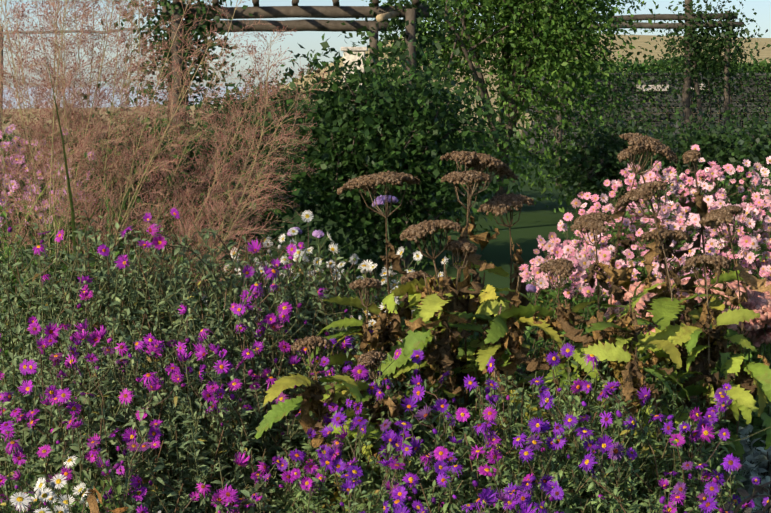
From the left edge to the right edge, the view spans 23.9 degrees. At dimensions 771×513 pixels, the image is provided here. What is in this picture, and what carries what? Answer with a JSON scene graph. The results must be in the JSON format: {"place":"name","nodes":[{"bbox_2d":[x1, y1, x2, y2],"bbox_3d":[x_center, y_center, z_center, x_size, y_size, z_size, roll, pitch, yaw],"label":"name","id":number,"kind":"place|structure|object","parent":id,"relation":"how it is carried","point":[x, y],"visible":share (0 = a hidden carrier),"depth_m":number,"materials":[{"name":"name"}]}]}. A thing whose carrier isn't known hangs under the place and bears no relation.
{"place":"outdoors","nodes":[
{"label":"outdoors","id":0,"kind":"place"},
{"bbox_2d":[3,87,268,108],"bbox_3d":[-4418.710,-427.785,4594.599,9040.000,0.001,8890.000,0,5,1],"label":"sea water","id":1,"kind":"structure","parent":0,"point":[116,97],"depth_m":984.39,"materials":[{"name":"blue liquid"}]},
{"bbox_2d":[341,47,367,84],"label":"stone gate pier","id":2,"kind":"structure","parent":0,"point":[351,58],"depth_m":35.35,"materials":[{"name":"beige stone"}]},
{"bbox_2d":[0,0,770,86],"label":"sky","id":3,"kind":"structure","parent":0,"point":[310,40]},
{"bbox_2d":[2,32,770,396],"bbox_3d":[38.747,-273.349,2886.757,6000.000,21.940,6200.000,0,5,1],"label":"terrain","id":4,"kind":"structure","parent":0,"point":[542,218],"depth_m":20.19,"materials":[{"name":"green plant"}]},
{"bbox_2d":[0,124,104,273],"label":"lilac asters","id":5,"kind":"object","parent":4,"relation":"on","point":[2,201],"visible":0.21,"depth_m":6.56,"materials":[{"name":"pink plant"}]},
{"bbox_2d":[0,456,137,512],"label":"white daisies","id":6,"kind":"object","parent":4,"relation":"on","point":[56,506],"visible":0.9,"depth_m":3.43,"materials":[{"name":"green plant"}]},
{"bbox_2d":[0,27,170,133],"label":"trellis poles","id":7,"kind":"object","parent":4,"relation":"on","point":[50,32],"visible":0.23,"depth_m":26.94,"materials":[{"name":"brown wood"}]},
{"bbox_2d":[51,486,128,512],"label":"dried leaf","id":8,"kind":"object","parent":4,"relation":"on","point":[92,502],"visible":0.96,"depth_m":3.24,"materials":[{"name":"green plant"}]},
{"bbox_2d":[0,92,193,249],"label":"ornamental grass","id":9,"kind":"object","parent":4,"relation":"on","point":[102,177],"depth_m":12.63,"materials":[{"name":"brown plant"}]},
{"bbox_2d":[0,186,255,390],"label":"plant","id":10,"kind":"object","parent":4,"relation":"on","point":[13,278],"visible":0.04,"depth_m":4.90,"materials":[{"name":"green plant"}]},
{"bbox_2d":[9,83,297,279],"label":"ornamental grass","id":11,"kind":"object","parent":4,"relation":"on","point":[181,162],"depth_m":13.24,"materials":[{"name":"brown plant"}]},
{"bbox_2d":[0,208,415,512],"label":"aster mound","id":12,"kind":"object","parent":4,"relation":"on","point":[171,430],"visible":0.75,"depth_m":4.00,"materials":[{"name":"green plant"}]},
{"bbox_2d":[105,94,327,278],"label":"ornamental grass","id":13,"kind":"object","parent":4,"relation":"on","point":[278,212],"visible":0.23,"depth_m":13.66,"materials":[{"name":"brown plant"}]},
{"bbox_2d":[0,0,463,349],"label":"ornamental grass panicles","id":14,"kind":"object","parent":4,"relation":"on","point":[65,46],"depth_m":4.79,"materials":[{"name":"brown plant"}]},
{"bbox_2d":[187,58,330,208],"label":"ornamental grass","id":15,"kind":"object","parent":4,"relation":"on","point":[219,109],"depth_m":21.86,"materials":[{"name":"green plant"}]},
{"bbox_2d":[162,0,428,223],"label":"rustic pergola poles","id":16,"kind":"object","parent":4,"relation":"on","point":[295,10],"visible":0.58,"depth_m":17.91,"materials":[{"name":"brown wood"}]},
{"bbox_2d":[202,210,477,451],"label":"white daisies","id":17,"kind":"object","parent":4,"relation":"on","point":[367,267],"visible":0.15,"depth_m":4.74,"materials":[{"name":"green plant"}]},
{"bbox_2d":[268,73,423,204],"bbox_3d":[-0.548,-1.222,22.672,2.861,2.157,2.864,-4,6,-33],"label":"shrub","id":18,"kind":"object","parent":4,"relation":"on","point":[300,163],"depth_m":22.61,"materials":[{"name":"green plant"}]},
{"bbox_2d":[224,17,553,273],"bbox_3d":[0.096,-0.739,14.970,2.639,2.433,2.912,3,6,27],"label":"dark shrub","id":19,"kind":"object","parent":4,"relation":"on","point":[401,130],"visible":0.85,"depth_m":14.42,"materials":[{"name":"green plant"}]},
{"bbox_2d":[255,150,562,510],"bbox_3d":[0.063,0.444,4.126,0.649,1.346,0.943,0,5,1],"label":"dried yarrow","id":20,"kind":"object","parent":4,"relation":"on","point":[441,303],"visible":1,"depth_m":4.03,"materials":[{"name":"green plant"}]},
{"bbox_2d":[287,195,536,317],"bbox_3d":[0.053,0.348,6.264,0.316,1.134,1.062,-5,7,-43],"label":"tall verbena","id":21,"kind":"object","parent":4,"relation":"on","point":[381,202],"visible":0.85,"depth_m":6.13,"materials":[{"name":"purple plant"}]},
{"bbox_2d":[246,329,770,512],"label":"purple aster plant","id":22,"kind":"object","parent":4,"relation":"on","point":[569,480],"visible":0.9,"depth_m":3.67,"materials":[{"name":"purple plant"}]},
{"bbox_2d":[356,0,697,213],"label":"tree","id":23,"kind":"object","parent":4,"relation":"on","point":[533,35],"visible":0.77,"depth_m":21.37,"materials":[{"name":"green plant"}]},
{"bbox_2d":[402,317,741,481],"bbox_3d":[0.346,0.498,5.030,1.333,0.692,1.236,0,5,1],"label":"foliage","id":24,"kind":"object","parent":4,"relation":"on","point":[531,342],"visible":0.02,"depth_m":5.09,"materials":[{"name":"green plant"}]},
{"bbox_2d":[519,96,714,214],"bbox_3d":[2.790,-0.924,20.768,2.372,1.807,2.252,2,6,18],"label":"shrub","id":25,"kind":"object","parent":4,"relation":"on","point":[591,162],"visible":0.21,"depth_m":20.61,"materials":[{"name":"green plant"}]},
{"bbox_2d":[489,132,770,493],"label":"dried yarrow","id":26,"kind":"object","parent":4,"relation":"on","point":[675,337],"visible":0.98,"depth_m":4.08,"materials":[{"name":"green plant"}]},
{"bbox_2d":[519,144,770,363],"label":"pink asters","id":27,"kind":"object","parent":4,"relation":"on","point":[752,250],"visible":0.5,"depth_m":7.83,"materials":[{"name":"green plant"}]},
{"bbox_2d":[523,73,770,153],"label":"dry stone wall","id":28,"kind":"structure","parent":4,"relation":"on","point":[672,106],"depth_m":39.31,"materials":[{"name":"grey stone"}]},
{"bbox_2d":[556,0,743,186],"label":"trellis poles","id":29,"kind":"object","parent":4,"relation":"on","point":[685,96],"visible":0.25,"depth_m":26.79,"materials":[{"name":"brown wood"}]},
{"bbox_2d":[535,69,770,153],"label":"ivy on wall","id":30,"kind":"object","parent":4,"relation":"on","point":[663,86],"visible":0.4,"depth_m":39.19,"materials":[{"name":"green plant"}]},
{"bbox_2d":[576,104,770,220],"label":"shrub","id":31,"kind":"object","parent":4,"relation":"on","point":[708,138],"visible":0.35,"depth_m":19.48,"materials":[{"name":"green plant"}]},
{"bbox_2d":[604,276,770,450],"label":"flowering plant","id":32,"kind":"object","parent":4,"relation":"on","point":[757,333],"visible":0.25,"depth_m":5.13,"materials":[{"name":"pink plant"}]},
{"bbox_2d":[685,306,770,450],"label":"green foliage","id":33,"kind":"object","parent":4,"relation":"on","point":[755,352],"depth_m":5.79,"materials":[{"name":"green plant"}]},
{"bbox_2d":[697,92,770,228],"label":"shrub","id":34,"kind":"object","parent":4,"relation":"on","point":[757,143],"visible":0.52,"depth_m":18.69,"materials":[{"name":"green plant"}]},
{"bbox_2d":[715,424,770,512],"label":"silver stachys","id":35,"kind":"object","parent":4,"relation":"on","point":[755,463],"visible":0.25,"depth_m":5.06,"materials":[{"name":"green plant"}]},
{"bbox_2d":[720,477,770,512],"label":"leafy plant","id":36,"kind":"object","parent":4,"relation":"on","point":[745,493],"visible":0.98,"depth_m":3.52,"materials":[{"name":"green plant"}]},
{"bbox_2d":[494,57,770,139],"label":"clipped hedge","id":37,"kind":"object","parent":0,"point":[763,65],"visible":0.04,"depth_m":45.12,"materials":[{"name":"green plant"}]}
]}

